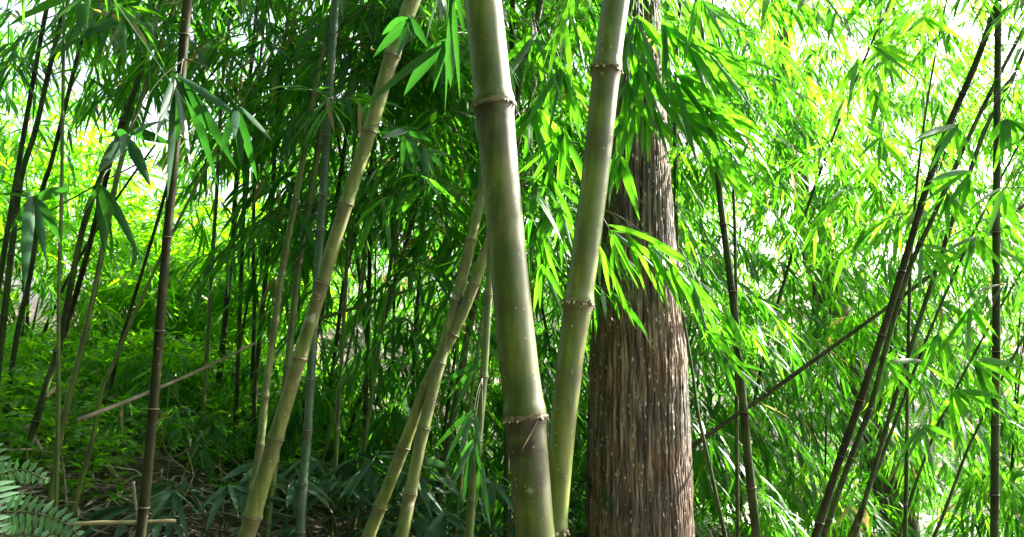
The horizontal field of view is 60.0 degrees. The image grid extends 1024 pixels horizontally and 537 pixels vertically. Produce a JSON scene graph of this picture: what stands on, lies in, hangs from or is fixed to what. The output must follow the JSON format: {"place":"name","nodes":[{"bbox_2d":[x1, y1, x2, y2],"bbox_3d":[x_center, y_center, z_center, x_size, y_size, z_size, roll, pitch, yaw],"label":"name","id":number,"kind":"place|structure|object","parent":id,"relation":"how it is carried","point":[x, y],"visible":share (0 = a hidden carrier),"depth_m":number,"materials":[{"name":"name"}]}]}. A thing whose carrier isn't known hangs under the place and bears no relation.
{"place":"outdoors","nodes":[
{"label":"outdoors","id":0,"kind":"place"},
{"bbox_2d":[0,304,1023,536],"bbox_3d":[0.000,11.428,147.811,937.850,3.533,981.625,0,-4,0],"label":"ground","id":1,"kind":"structure","parent":0,"point":[159,464],"depth_m":4.51,"materials":[{"name":"plant"}]},
{"bbox_2d":[0,443,84,536],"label":"fern","id":2,"kind":"object","parent":1,"relation":"on","point":[9,528],"visible":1,"depth_m":1.69,"materials":[{"name":"green plant"}]},
{"bbox_2d":[0,144,185,374],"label":"bamboo thicket","id":3,"kind":"object","parent":1,"relation":"on","point":[53,298],"visible":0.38,"depth_m":5.87,"materials":[{"name":"green plant"}]},
{"bbox_2d":[0,0,191,380],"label":"bamboo culm","id":4,"kind":"object","parent":1,"relation":"on","point":[4,315],"visible":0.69,"depth_m":4.26,"materials":[{"name":"green plant"}]},
{"bbox_2d":[0,0,203,536],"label":"bamboo culm","id":5,"kind":"object","parent":1,"relation":"on","point":[123,23],"visible":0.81,"depth_m":3.46,"materials":[{"name":"green plant"}]},
{"bbox_2d":[21,0,191,536],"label":"bamboo culm","id":6,"kind":"object","parent":1,"relation":"on","point":[143,506],"visible":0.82,"depth_m":2.31,"materials":[{"name":"brown plant"}]},
{"bbox_2d":[0,180,68,289],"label":"bamboo branch","id":7,"kind":"object","parent":6,"relation":"attached to","point":[32,213],"visible":1,"depth_m":2.00,"materials":[{"name":"green plant"}]},
{"bbox_2d":[82,168,139,258],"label":"bamboo branch","id":8,"kind":"object","parent":6,"relation":"attached to","point":[106,201],"visible":1,"depth_m":2.50,"materials":[{"name":"green plant"}]},
{"bbox_2d":[98,58,270,200],"bbox_3d":[-0.820,-0.368,2.248,0.427,0.390,0.253,0,-4,0],"label":"bamboo branch","id":9,"kind":"object","parent":6,"relation":"attached to","point":[236,124],"visible":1,"depth_m":2.24,"materials":[{"name":"green plant"}]},
{"bbox_2d":[0,0,217,293],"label":"bamboo culm","id":10,"kind":"object","parent":1,"relation":"on","point":[4,248],"visible":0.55,"depth_m":4.66,"materials":[{"name":"green plant"}]},
{"bbox_2d":[0,24,244,380],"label":"shrub","id":11,"kind":"object","parent":1,"relation":"on","point":[52,204],"visible":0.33,"depth_m":6.78,"materials":[{"name":"green plant"}]},
{"bbox_2d":[0,222,246,362],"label":"shrub","id":12,"kind":"object","parent":1,"relation":"on","point":[151,319],"visible":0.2,"depth_m":6.89,"materials":[{"name":"green plant"}]},
{"bbox_2d":[0,322,249,417],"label":"shrub","id":13,"kind":"object","parent":1,"relation":"on","point":[103,364],"visible":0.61,"depth_m":5.41,"materials":[{"name":"green plant"}]},
{"bbox_2d":[23,1,228,423],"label":"bamboo culm","id":14,"kind":"object","parent":1,"relation":"on","point":[113,373],"visible":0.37,"depth_m":5.19,"materials":[{"name":"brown plant"}]},
{"bbox_2d":[0,144,276,343],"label":"shrub","id":15,"kind":"object","parent":1,"relation":"on","point":[14,294],"visible":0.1,"depth_m":7.87,"materials":[{"name":"green plant"}]},
{"bbox_2d":[0,0,284,422],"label":"bamboo culm","id":16,"kind":"object","parent":1,"relation":"on","point":[17,332],"visible":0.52,"depth_m":4.90,"materials":[{"name":"brown plant"}]},
{"bbox_2d":[4,174,283,354],"bbox_3d":[-3.064,0.024,7.803,2.421,1.804,2.682,0,-4,0],"label":"shrub","id":17,"kind":"object","parent":1,"relation":"on","point":[146,274],"visible":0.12,"depth_m":7.33,"materials":[{"name":"green plant"}]},
{"bbox_2d":[15,0,307,484],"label":"bamboo culm","id":18,"kind":"object","parent":1,"relation":"on","point":[127,115],"visible":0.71,"depth_m":4.00,"materials":[{"name":"green plant"}]},
{"bbox_2d":[35,0,293,534],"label":"bamboo culm","id":19,"kind":"object","parent":1,"relation":"on","point":[199,33],"visible":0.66,"depth_m":3.90,"materials":[{"name":"green plant"}]},
{"bbox_2d":[75,342,255,422],"bbox_3d":[-1.472,0.478,3.877,0.020,0.306,0.928,-2,-5,30],"label":"bamboo cane","id":20,"kind":"object","parent":1,"relation":"on","point":[103,410],"visible":0.96,"depth_m":3.74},
{"bbox_2d":[0,0,333,227],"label":"bamboo thicket","id":21,"kind":"object","parent":1,"relation":"on","point":[76,106],"visible":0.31,"depth_m":6.31,"materials":[{"name":"green plant"}]},
{"bbox_2d":[49,0,301,398],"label":"bamboo culm","id":22,"kind":"object","parent":1,"relation":"on","point":[82,271],"visible":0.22,"depth_m":5.61,"materials":[{"name":"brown plant"}]},
{"bbox_2d":[0,0,357,459],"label":"bamboo culm","id":23,"kind":"object","parent":1,"relation":"on","point":[185,160],"visible":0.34,"depth_m":5.05,"materials":[{"name":"green plant"}]},
{"bbox_2d":[68,0,305,527],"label":"bamboo culm","id":24,"kind":"object","parent":1,"relation":"on","point":[77,494],"visible":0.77,"depth_m":3.78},
{"bbox_2d":[78,478,339,536],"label":"dwarf bamboo","id":25,"kind":"object","parent":1,"relation":"on","point":[160,498],"visible":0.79,"depth_m":3.75,"materials":[{"name":"green plant"}]},
{"bbox_2d":[74,222,350,369],"bbox_3d":[-2.311,0.304,6.918,1.772,1.415,1.868,-1,-4,13],"label":"shrub","id":26,"kind":"object","parent":1,"relation":"on","point":[231,335],"visible":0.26,"depth_m":6.65,"materials":[{"name":"green plant"}]},
{"bbox_2d":[110,0,342,418],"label":"bamboo culm","id":27,"kind":"object","parent":1,"relation":"on","point":[224,328],"visible":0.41,"depth_m":5.78,"materials":[{"name":"green plant"}]},
{"bbox_2d":[113,202,366,355],"bbox_3d":[-2.269,0.140,7.596,2.147,1.582,2.236,0,-4,0],"label":"shrub","id":28,"kind":"object","parent":1,"relation":"on","point":[219,292],"visible":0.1,"depth_m":7.20,"materials":[{"name":"green plant"}]},
{"bbox_2d":[0,313,497,529],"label":"ground cover","id":29,"kind":"object","parent":1,"relation":"on","point":[30,402],"visible":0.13,"depth_m":4.70,"materials":[{"name":"green plant"}]},
{"bbox_2d":[152,1,359,420],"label":"bamboo culm","id":30,"kind":"object","parent":1,"relation":"on","point":[164,164],"visible":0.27,"depth_m":5.59,"materials":[{"name":"green plant"}]},
{"bbox_2d":[205,0,328,415],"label":"bamboo culm","id":31,"kind":"object","parent":1,"relation":"on","point":[215,107],"visible":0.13,"depth_m":5.48,"materials":[{"name":"green plant"}]},
{"bbox_2d":[152,0,391,457],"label":"bamboo culm","id":32,"kind":"object","parent":1,"relation":"on","point":[256,24],"visible":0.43,"depth_m":5.14,"materials":[{"name":"green plant"}]},
{"bbox_2d":[255,516,311,536],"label":"dwarf bamboo","id":33,"kind":"object","parent":1,"relation":"on","point":[291,533],"visible":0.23,"depth_m":3.68,"materials":[{"name":"green plant"}]},
{"bbox_2d":[224,459,364,511],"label":"dwarf bamboo","id":34,"kind":"object","parent":1,"relation":"on","point":[324,470],"visible":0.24,"depth_m":4.49,"materials":[{"name":"green plant"}]},
{"bbox_2d":[159,30,448,280],"bbox_3d":[-5.931,-2.869,26.589,8.790,8.760,11.158,1,-4,-7],"label":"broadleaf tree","id":35,"kind":"object","parent":1,"relation":"on","point":[266,166],"depth_m":24.81,"materials":[{"name":"green plant"}]},
{"bbox_2d":[95,0,535,536],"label":"bamboo culm","id":36,"kind":"object","parent":1,"relation":"on","point":[310,379],"visible":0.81,"depth_m":3.84,"materials":[{"name":"green plant"}]},
{"bbox_2d":[97,0,537,536],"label":"bamboo culm","id":37,"kind":"object","parent":1,"relation":"on","point":[200,50],"visible":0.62,"depth_m":4.05,"materials":[{"name":"green plant"}]},
{"bbox_2d":[222,0,420,536],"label":"bamboo culm","id":38,"kind":"object","parent":1,"relation":"on","point":[253,516],"visible":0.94,"depth_m":2.98,"materials":[{"name":"plant"}]},
{"bbox_2d":[371,122,454,184],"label":"bamboo branch","id":39,"kind":"object","parent":38,"relation":"attached to","point":[406,132],"visible":1,"depth_m":2.93,"materials":[{"name":"green plant"}]},
{"bbox_2d":[148,0,529,521],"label":"bamboo culm","id":40,"kind":"object","parent":1,"relation":"on","point":[285,254],"visible":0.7,"depth_m":3.93,"materials":[{"name":"plant"}]},
{"bbox_2d":[249,2,428,458],"bbox_3d":[-1.348,-1.044,5.218,1.933,4.496,1.239,2,-5,-28],"label":"bamboo culm","id":41,"kind":"object","parent":1,"relation":"on","point":[256,377],"visible":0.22,"depth_m":4.99,"materials":[{"name":"green plant"}]},
{"bbox_2d":[220,450,466,536],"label":"dwarf bamboo","id":42,"kind":"object","parent":1,"relation":"on","point":[366,471],"visible":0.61,"depth_m":4.04,"materials":[{"name":"green plant"}]},
{"bbox_2d":[181,0,555,458],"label":"bamboo culm","id":43,"kind":"object","parent":1,"relation":"on","point":[267,230],"visible":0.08,"depth_m":5.12,"materials":[{"name":"green plant"}]},
{"bbox_2d":[182,0,555,536],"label":"bamboo culm","id":44,"kind":"object","parent":1,"relation":"on","point":[235,193],"visible":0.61,"depth_m":4.13,"materials":[{"name":"green plant"}]},
{"bbox_2d":[216,0,523,458],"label":"bamboo culm","id":45,"kind":"object","parent":1,"relation":"on","point":[252,286],"visible":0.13,"depth_m":4.99,"materials":[{"name":"green plant"}]},
{"bbox_2d":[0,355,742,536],"bbox_3d":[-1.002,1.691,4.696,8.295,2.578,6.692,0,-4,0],"label":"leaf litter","id":46,"kind":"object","parent":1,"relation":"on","point":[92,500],"visible":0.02,"depth_m":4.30,"materials":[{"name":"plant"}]},
{"bbox_2d":[69,519,175,525],"bbox_3d":[-1.454,0.949,3.317,0.378,0.019,0.019,1,-4,-8],"label":"dead stick","id":47,"kind":"object","parent":46,"relation":"on","point":[102,522],"visible":0.84,"depth_m":3.31,"materials":[{"name":"wood"}]},
{"bbox_2d":[179,2,576,528],"bbox_3d":[-0.458,-0.791,4.706,2.102,4.501,1.601,0,-4,0],"label":"bamboo culm","id":48,"kind":"object","parent":1,"relation":"on","point":[275,251],"visible":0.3,"depth_m":4.25,"materials":[{"name":"green plant"}]},
{"bbox_2d":[226,0,537,521],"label":"bamboo culm","id":49,"kind":"object","parent":1,"relation":"on","point":[327,304],"visible":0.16,"depth_m":4.96,"materials":[{"name":"green plant"}]},
{"bbox_2d":[32,141,770,421],"bbox_3d":[-1.760,0.680,13.338,10.663,4.625,5.140,0,-4,0],"label":"bamboo thicket","id":50,"kind":"object","parent":1,"relation":"on","point":[349,286],"visible":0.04,"depth_m":12.88,"materials":[{"name":"green plant"}]},
{"bbox_2d":[292,104,525,461],"bbox_3d":[-0.403,-0.565,5.644,1.745,4.349,1.816,3,-5,-40],"label":"bamboo culm","id":51,"kind":"object","parent":1,"relation":"on","point":[418,302],"visible":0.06,"depth_m":5.70,"materials":[{"name":"green plant"}]},
{"bbox_2d":[341,512,481,536],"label":"dwarf bamboo","id":52,"kind":"object","parent":1,"relation":"on","point":[448,534],"visible":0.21,"depth_m":4.58,"materials":[{"name":"green plant"}]},
{"bbox_2d":[247,0,590,483],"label":"bamboo culm","id":53,"kind":"object","parent":1,"relation":"on","point":[275,60],"visible":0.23,"depth_m":4.77,"materials":[{"name":"green plant"}]},
{"bbox_2d":[319,275,449,320],"bbox_3d":[-0.690,0.153,4.802,0.846,0.298,0.023,2,-5,-29],"label":"bamboo cane","id":54,"kind":"object","parent":53,"relation":"attached to","point":[356,307],"visible":0.5,"depth_m":4.72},
{"bbox_2d":[0,344,840,536],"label":"fallen twigs","id":55,"kind":"object","parent":1,"relation":"on","point":[66,501],"visible":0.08,"depth_m":4.34,"materials":[{"name":"wood"}]},
{"bbox_2d":[361,233,487,536],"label":"bamboo culm","id":56,"kind":"object","parent":1,"relation":"on","point":[380,504],"visible":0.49,"depth_m":3.27,"materials":[{"name":"plant"}]},
{"bbox_2d":[313,0,537,417],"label":"bamboo culm","id":57,"kind":"object","parent":1,"relation":"on","point":[411,237],"visible":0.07,"depth_m":5.91,"materials":[{"name":"green plant"}]},
{"bbox_2d":[344,473,513,536],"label":"dwarf bamboo","id":58,"kind":"object","parent":1,"relation":"on","point":[438,526],"visible":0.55,"depth_m":3.84,"materials":[{"name":"green plant"}]},
{"bbox_2d":[395,173,483,536],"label":"bamboo culm","id":59,"kind":"object","parent":1,"relation":"on","point":[409,493],"visible":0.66,"depth_m":3.27,"materials":[{"name":"plant"}]},
{"bbox_2d":[338,103,573,309],"bbox_3d":[-1.938,-2.074,32.973,9.822,10.229,9.710,-4,-5,43],"label":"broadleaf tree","id":60,"kind":"object","parent":1,"relation":"on","point":[403,283],"depth_m":32.17,"materials":[{"name":"green plant"}]},
{"bbox_2d":[87,310,826,536],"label":"bamboo thicket","id":61,"kind":"object","parent":1,"relation":"on","point":[411,340],"visible":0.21,"depth_m":5.01,"materials":[{"name":"green plant"}]},
{"bbox_2d":[329,39,585,477],"bbox_3d":[-0.563,-0.808,5.531,1.855,4.487,1.371,-3,-5,39],"label":"bamboo culm","id":62,"kind":"object","parent":1,"relation":"on","point":[406,242],"visible":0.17,"depth_m":5.37,"materials":[{"name":"green plant"}]},
{"bbox_2d":[465,245,492,536],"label":"bamboo culm","id":63,"kind":"object","parent":1,"relation":"on","point":[470,515],"visible":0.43,"depth_m":3.12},
{"bbox_2d":[432,361,489,523],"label":"bamboo branch","id":64,"kind":"object","parent":63,"relation":"attached to","point":[469,453],"visible":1,"depth_m":2.95,"materials":[{"name":"green plant"}]},
{"bbox_2d":[362,0,597,489],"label":"bamboo culm","id":65,"kind":"object","parent":1,"relation":"on","point":[579,63],"visible":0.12,"depth_m":5.14,"materials":[{"name":"green plant"}]},
{"bbox_2d":[283,0,690,536],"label":"bamboo culm","id":66,"kind":"object","parent":1,"relation":"on","point":[573,135],"visible":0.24,"depth_m":4.30,"materials":[{"name":"green plant"}]},
{"bbox_2d":[131,0,844,536],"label":"bamboo thicket","id":67,"kind":"object","parent":1,"relation":"on","point":[767,446],"visible":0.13,"depth_m":5.71,"materials":[{"name":"green plant"}]},
{"bbox_2d":[411,472,591,536],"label":"dwarf bamboo","id":68,"kind":"object","parent":1,"relation":"on","point":[492,524],"visible":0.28,"depth_m":4.14,"materials":[{"name":"green plant"}]},
{"bbox_2d":[464,0,554,536],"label":"bamboo culm","id":69,"kind":"object","parent":1,"relation":"on","point":[525,414],"visible":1,"depth_m":1.98,"materials":[{"name":"plant"}]},
{"bbox_2d":[364,14,466,108],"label":"bamboo branch","id":70,"kind":"object","parent":69,"relation":"attached to","point":[402,27],"visible":0.8,"depth_m":2.46,"materials":[{"name":"green plant"}]},
{"bbox_2d":[426,0,464,106],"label":"bamboo branch","id":71,"kind":"object","parent":69,"relation":"attached to","point":[447,11],"visible":1,"depth_m":2.22,"materials":[{"name":"green plant"}]},
{"bbox_2d":[325,0,720,535],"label":"bamboo culm","id":72,"kind":"object","parent":1,"relation":"on","point":[535,193],"visible":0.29,"depth_m":4.11,"materials":[{"name":"green plant"}]},
{"bbox_2d":[508,8,594,317],"bbox_3d":[0.134,-0.430,3.643,0.433,1.355,0.482,1,-4,-13],"label":"bamboo branch","id":73,"kind":"object","parent":72,"relation":"attached to","point":[538,120],"visible":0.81,"depth_m":3.64,"materials":[{"name":"green plant"}]},
{"bbox_2d":[336,0,718,407],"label":"bamboo culm","id":74,"kind":"object","parent":1,"relation":"on","point":[587,91],"visible":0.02,"depth_m":6.22,"materials":[{"name":"green plant"}]},
{"bbox_2d":[329,0,748,536],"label":"bamboo culm","id":75,"kind":"object","parent":1,"relation":"on","point":[380,173],"visible":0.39,"depth_m":4.18,"materials":[{"name":"green plant"}]},
{"bbox_2d":[568,480,585,536],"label":"dwarf bamboo","id":76,"kind":"object","parent":1,"relation":"on","point":[577,484],"visible":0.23,"depth_m":4.44,"materials":[{"name":"green plant"}]},
{"bbox_2d":[548,0,629,536],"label":"bamboo culm","id":77,"kind":"object","parent":1,"relation":"on","point":[605,70],"visible":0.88,"depth_m":2.22,"materials":[{"name":"plant"}]},
{"bbox_2d":[597,210,724,356],"bbox_3d":[0.555,0.044,3.402,0.553,0.600,0.242,0,-4,-4],"label":"bamboo branch","id":78,"kind":"object","parent":77,"relation":"attached to","point":[677,278],"visible":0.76,"depth_m":3.41,"materials":[{"name":"green plant"}]},
{"bbox_2d":[584,0,694,536],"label":"cedar tree","id":79,"kind":"object","parent":1,"relation":"on","point":[639,448],"visible":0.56,"depth_m":4.09,"materials":[{"name":"brown plant"}]},
{"bbox_2d":[594,0,726,536],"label":"bamboo culm","id":80,"kind":"object","parent":1,"relation":"on","point":[721,520],"visible":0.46,"depth_m":4.15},
{"bbox_2d":[680,248,764,393],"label":"bamboo branch","id":81,"kind":"object","parent":80,"relation":"attached to","point":[716,338],"visible":1,"depth_m":3.19,"materials":[{"name":"green plant"}]},
{"bbox_2d":[535,131,794,350],"bbox_3d":[5.383,-0.233,29.373,7.900,10.517,11.400,-3,-5,34],"label":"broadleaf tree","id":82,"kind":"object","parent":1,"relation":"on","point":[718,305],"visible":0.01,"depth_m":29.37,"materials":[{"name":"green plant"}]},
{"bbox_2d":[673,3,681,264],"bbox_3d":[1.114,-0.707,4.961,0.429,5.190,0.029,0,-4,0],"label":"bamboo culm","id":83,"kind":"object","parent":1,"relation":"on","point":[675,167],"visible":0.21,"depth_m":4.94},
{"bbox_2d":[533,0,876,536],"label":"bamboo culm","id":84,"kind":"object","parent":1,"relation":"on","point":[789,10],"visible":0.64,"depth_m":3.92,"materials":[{"name":"green plant"}]},
{"bbox_2d":[616,0,780,165],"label":"bamboo branch","id":85,"kind":"object","parent":84,"relation":"attached to","point":[691,45],"visible":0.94,"depth_m":3.24,"materials":[{"name":"green plant"}]},
{"bbox_2d":[608,71,781,219],"bbox_3d":[0.662,-0.477,3.327,0.747,0.612,0.278,0,-4,-6],"label":"bamboo branch","id":86,"kind":"object","parent":85,"relation":"attached to","point":[720,164],"visible":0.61,"depth_m":3.33,"materials":[{"name":"green plant"}]},
{"bbox_2d":[823,0,964,179],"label":"bamboo branch","id":87,"kind":"object","parent":84,"relation":"attached to","point":[882,51],"visible":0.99,"depth_m":3.46,"materials":[{"name":"green plant"}]},
{"bbox_2d":[565,0,860,536],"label":"bamboo culm","id":88,"kind":"object","parent":1,"relation":"on","point":[797,88],"visible":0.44,"depth_m":4.96,"materials":[{"name":"green plant"}]},
{"bbox_2d":[522,0,1023,536],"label":"bamboo thicket","id":89,"kind":"object","parent":1,"relation":"on","point":[792,402],"visible":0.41,"depth_m":6.61,"materials":[{"name":"green plant"}]},
{"bbox_2d":[580,431,1023,536],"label":"undergrowth","id":90,"kind":"object","parent":1,"relation":"on","point":[774,518],"visible":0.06,"depth_m":10.20,"materials":[{"name":"green plant"}]},
{"bbox_2d":[753,0,926,536],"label":"vine clad tree","id":91,"kind":"object","parent":1,"relation":"on","point":[914,524],"visible":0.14,"depth_m":7.87,"materials":[{"name":"plant"}]},
{"bbox_2d":[679,0,1023,536],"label":"bamboo thicket","id":92,"kind":"object","parent":1,"relation":"on","point":[982,353],"visible":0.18,"depth_m":10.64,"materials":[{"name":"green plant"}]},
{"bbox_2d":[731,0,1023,536],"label":"bamboo culm","id":93,"kind":"object","parent":1,"relation":"on","point":[869,171],"visible":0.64,"depth_m":4.93,"materials":[{"name":"green plant"}]},
{"bbox_2d":[691,203,1023,448],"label":"bamboo cane","id":94,"kind":"object","parent":93,"relation":"attached to","point":[698,441],"visible":0.56,"depth_m":4.60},
{"bbox_2d":[751,207,1009,395],"bbox_3d":[12.281,1.126,30.045,9.619,7.552,7.578,2,-5,-30],"label":"broadleaf tree","id":95,"kind":"object","parent":1,"relation":"on","point":[805,279],"visible":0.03,"depth_m":29.36,"materials":[{"name":"green plant"}]},
{"bbox_2d":[774,0,1023,536],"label":"bamboo culm","id":96,"kind":"object","parent":1,"relation":"on","point":[829,207],"visible":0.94,"depth_m":3.92,"materials":[{"name":"green plant"}]},
{"bbox_2d":[874,283,1023,465],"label":"bamboo branch","id":97,"kind":"object","parent":96,"relation":"attached to","point":[982,381],"visible":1,"depth_m":3.39,"materials":[{"name":"green plant"}]},
{"bbox_2d":[912,70,1023,300],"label":"bamboo branch","id":98,"kind":"object","parent":96,"relation":"attached to","point":[1006,128],"visible":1,"depth_m":3.52,"materials":[{"name":"green plant"}]},
{"bbox_2d":[814,0,1023,536],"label":"bamboo culm","id":99,"kind":"object","parent":1,"relation":"on","point":[862,234],"visible":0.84,"depth_m":3.97,"materials":[{"name":"green plant"}]},
{"bbox_2d":[820,0,1023,536],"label":"bamboo culm","id":100,"kind":"object","parent":1,"relation":"on","point":[916,60],"visible":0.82,"depth_m":4.05,"materials":[{"name":"green plant"}]},
{"bbox_2d":[847,135,1023,536],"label":"bamboo culm","id":101,"kind":"object","parent":1,"relation":"on","point":[884,450],"visible":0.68,"depth_m":4.37,"materials":[{"name":"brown plant"}]},
{"bbox_2d":[853,49,1023,536],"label":"bamboo culm","id":102,"kind":"object","parent":1,"relation":"on","point":[894,402],"visible":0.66,"depth_m":4.27,"materials":[{"name":"brown plant"}]},
{"bbox_2d":[898,270,1022,536],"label":"bamboo culm","id":103,"kind":"object","parent":1,"relation":"on","point":[937,425],"visible":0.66,"depth_m":4.85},
{"bbox_2d":[932,335,1023,536],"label":"bamboo culm","id":104,"kind":"object","parent":1,"relation":"on","point":[937,528],"visible":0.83,"depth_m":4.63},
{"bbox_2d":[0,0,1023,333],"label":"sky","id":105,"kind":"structure","parent":0,"point":[3,3],"materials":[{"name":"white"}]},
{"bbox_2d":[700,503,1013,536],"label":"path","id":106,"kind":"structure","parent":0,"point":[926,519],"depth_m":12.14,"materials":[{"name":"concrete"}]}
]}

